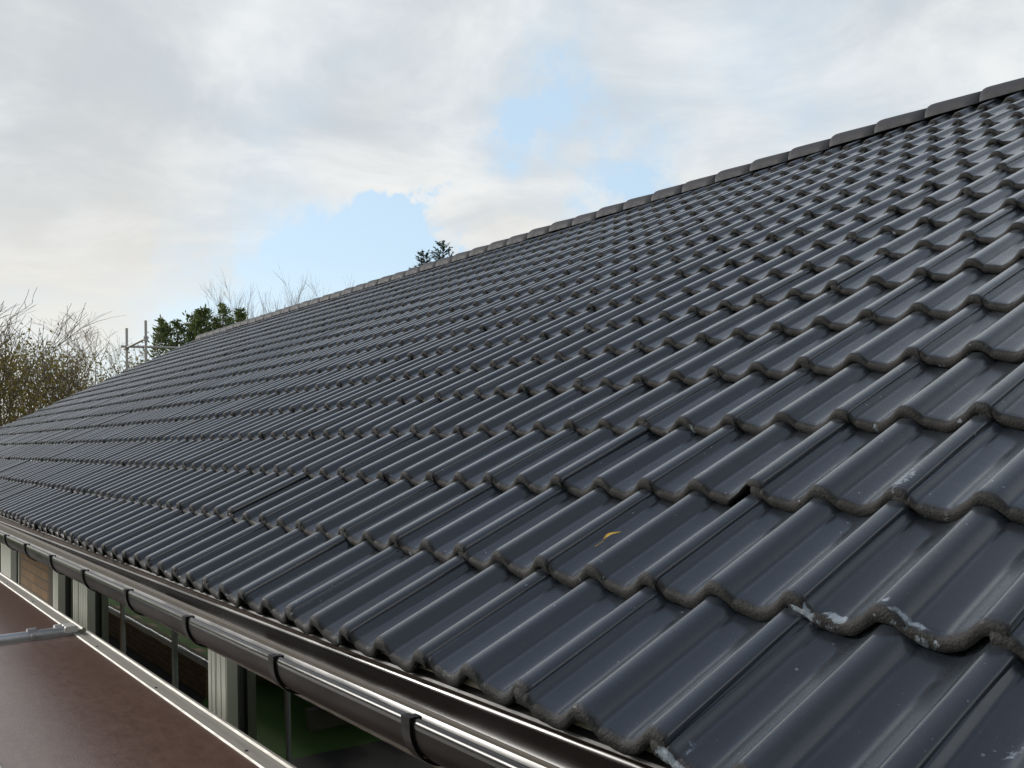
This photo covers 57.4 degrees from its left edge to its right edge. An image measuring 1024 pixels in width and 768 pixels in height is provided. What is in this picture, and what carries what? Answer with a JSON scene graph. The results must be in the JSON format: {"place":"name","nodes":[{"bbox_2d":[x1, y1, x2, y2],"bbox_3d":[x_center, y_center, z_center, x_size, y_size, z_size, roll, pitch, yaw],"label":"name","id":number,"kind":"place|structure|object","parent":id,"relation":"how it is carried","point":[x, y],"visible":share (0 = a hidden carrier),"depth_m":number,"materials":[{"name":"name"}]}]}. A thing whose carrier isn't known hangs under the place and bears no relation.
{"place":"outdoors","nodes":[
{"label":"outdoors","id":0,"kind":"place"},
{"bbox_2d":[0,374,100,426],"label":"autumn bush","id":1,"kind":"object","parent":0,"point":[37,400],"visible":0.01,"depth_m":21.73,"materials":[{"name":"brown plant"}]},
{"bbox_2d":[1,327,131,424],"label":"hazel bush","id":2,"kind":"object","parent":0,"point":[65,380],"visible":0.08,"depth_m":21.84,"materials":[{"name":"brown plant"}]},
{"bbox_2d":[0,329,166,420],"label":"bare tree","id":3,"kind":"object","parent":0,"point":[85,335],"visible":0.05,"depth_m":26.11,"materials":[{"name":"brown plant"}]},
{"bbox_2d":[0,288,171,425],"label":"hazel bush","id":4,"kind":"object","parent":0,"point":[7,392],"visible":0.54,"depth_m":20.20,"materials":[{"name":"brown plant"}]},
{"bbox_2d":[35,309,141,384],"bbox_3d":[-13.447,1.282,30.816,3.946,7.309,5.634,-1,-3,-20],"label":"bare tree","id":5,"kind":"object","parent":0,"point":[87,337],"visible":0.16,"depth_m":30.22,"materials":[{"name":"brown plant"}]},
{"bbox_2d":[120,320,179,369],"bbox_3d":[-6.855,1.493,19.469,2.595,5.360,1.107,3,-6,-59],"label":"gable scaffold","id":6,"kind":"object","parent":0,"point":[126,347],"visible":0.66,"depth_m":18.96,"materials":[{"name":"silver metal"}]},
{"bbox_2d":[136,318,208,363],"bbox_3d":[-9.935,1.332,28.308,3.217,6.742,2.760,-2,-3,15],"label":"conifer tree","id":7,"kind":"object","parent":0,"point":[164,330],"visible":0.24,"depth_m":28.14,"materials":[{"name":"green plant"}]},
{"bbox_2d":[129,310,234,367],"bbox_3d":[-9.914,1.204,29.167,4.209,7.081,3.534,0,-4,-36],"label":"conifer tree","id":8,"kind":"object","parent":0,"point":[160,320],"visible":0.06,"depth_m":28.96,"materials":[{"name":"green plant"}]},
{"bbox_2d":[177,302,235,342],"bbox_3d":[-8.984,1.048,28.148,2.372,7.237,2.994,-2,-3,12],"label":"conifer tree","id":9,"kind":"object","parent":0,"point":[203,314],"visible":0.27,"depth_m":28.31,"materials":[{"name":"green plant"}]},
{"bbox_2d":[231,307,247,323],"bbox_3d":[-9.012,1.117,31.104,2.245,7.392,2.081,0,-4,-36],"label":"conifer tree","id":10,"kind":"object","parent":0,"point":[241,315],"visible":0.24,"depth_m":31.20,"materials":[{"name":"green plant"}]},
{"bbox_2d":[201,268,287,325],"bbox_3d":[-9.411,0.410,33.776,4.194,9.114,3.045,1,-4,-43],"label":"bare tree","id":11,"kind":"object","parent":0,"point":[252,314],"visible":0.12,"depth_m":33.22,"materials":[{"name":"brown plant"}]},
{"bbox_2d":[257,268,364,313],"bbox_3d":[-7.814,0.330,34.986,3.823,9.326,4.395,0,-4,-36],"label":"bare tree","id":12,"kind":"object","parent":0,"point":[311,298],"visible":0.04,"depth_m":34.85,"materials":[{"name":"brown plant"}]},
{"bbox_2d":[409,250,433,268],"bbox_3d":[-3.699,-0.330,39.755,3.265,10.819,2.979,0,-4,-36],"label":"spruce tree","id":13,"kind":"object","parent":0,"point":[421,259],"visible":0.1,"depth_m":39.85,"materials":[{"name":"green plant"}]},
{"bbox_2d":[422,240,453,262],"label":"spruce tree","id":14,"kind":"object","parent":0,"point":[438,253],"visible":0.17,"depth_m":40.21,"materials":[{"name":"green plant"}]},
{"bbox_2d":[0,77,1023,767],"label":"house","id":15,"kind":"structure","parent":0,"point":[764,415],"depth_m":2.47,"materials":[{"name":"black tile"}]},
{"bbox_2d":[0,542,2,572],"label":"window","id":16,"kind":"structure","parent":15,"relation":"in","point":[1,544],"depth_m":8.96,"materials":[{"name":"white glass"}]},
{"bbox_2d":[3,544,20,584],"bbox_3d":[-4.509,1.944,8.542,0.133,1.536,0.920,0,-4,-36],"label":"window","id":17,"kind":"structure","parent":15,"relation":"in","point":[11,558],"depth_m":8.53,"materials":[{"name":"white glass"}]},
{"bbox_2d":[53,570,78,623],"bbox_3d":[-3.072,1.805,6.575,0.133,1.536,0.860,0,-4,-36],"label":"window","id":18,"kind":"structure","parent":15,"relation":"in","point":[65,589],"depth_m":6.76,"materials":[{"name":"white glass"}]},
{"bbox_2d":[79,582,216,714],"bbox_3d":[-1.999,1.700,5.105,0.133,1.536,2.705,0,-4,-36],"label":"window","id":19,"kind":"structure","parent":15,"relation":"in","point":[189,667],"depth_m":4.99,"materials":[{"name":"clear glass"}]},
{"bbox_2d":[216,653,434,767],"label":"window","id":20,"kind":"structure","parent":15,"relation":"in","point":[304,734],"depth_m":3.49,"materials":[{"name":"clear glass"}]},
{"bbox_2d":[595,531,620,546],"bbox_3d":[0.192,0.311,1.896,0.066,0.009,0.012,-24,11,-25],"label":"leaf","id":21,"kind":"object","parent":15,"relation":"on","point":[607,535],"visible":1,"depth_m":1.90,"materials":[{"name":"yellow plant"}]},
{"bbox_2d":[0,0,1023,425],"label":"sky","id":22,"kind":"structure","parent":0,"point":[149,149],"materials":[{"name":"white"}]},
{"label":"path","id":23,"kind":"structure","parent":0,"visible":0},
{"bbox_2d":[0,623,77,643],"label":"scaffold","id":24,"kind":"object","parent":23,"relation":"on","point":[55,630],"visible":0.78,"depth_m":4.15,"materials":[{"name":"silver metal"}]},
{"bbox_2d":[0,572,84,634],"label":"scaffold platform","id":25,"kind":"structure","parent":24,"relation":"attached to","point":[22,609],"depth_m":4.79,"materials":[{"name":"brown wood"}]},
{"bbox_2d":[0,630,295,767],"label":"scaffold platform","id":26,"kind":"structure","parent":24,"relation":"attached to","point":[88,699],"depth_m":2.91,"materials":[{"name":"brown wood"}]}
]}

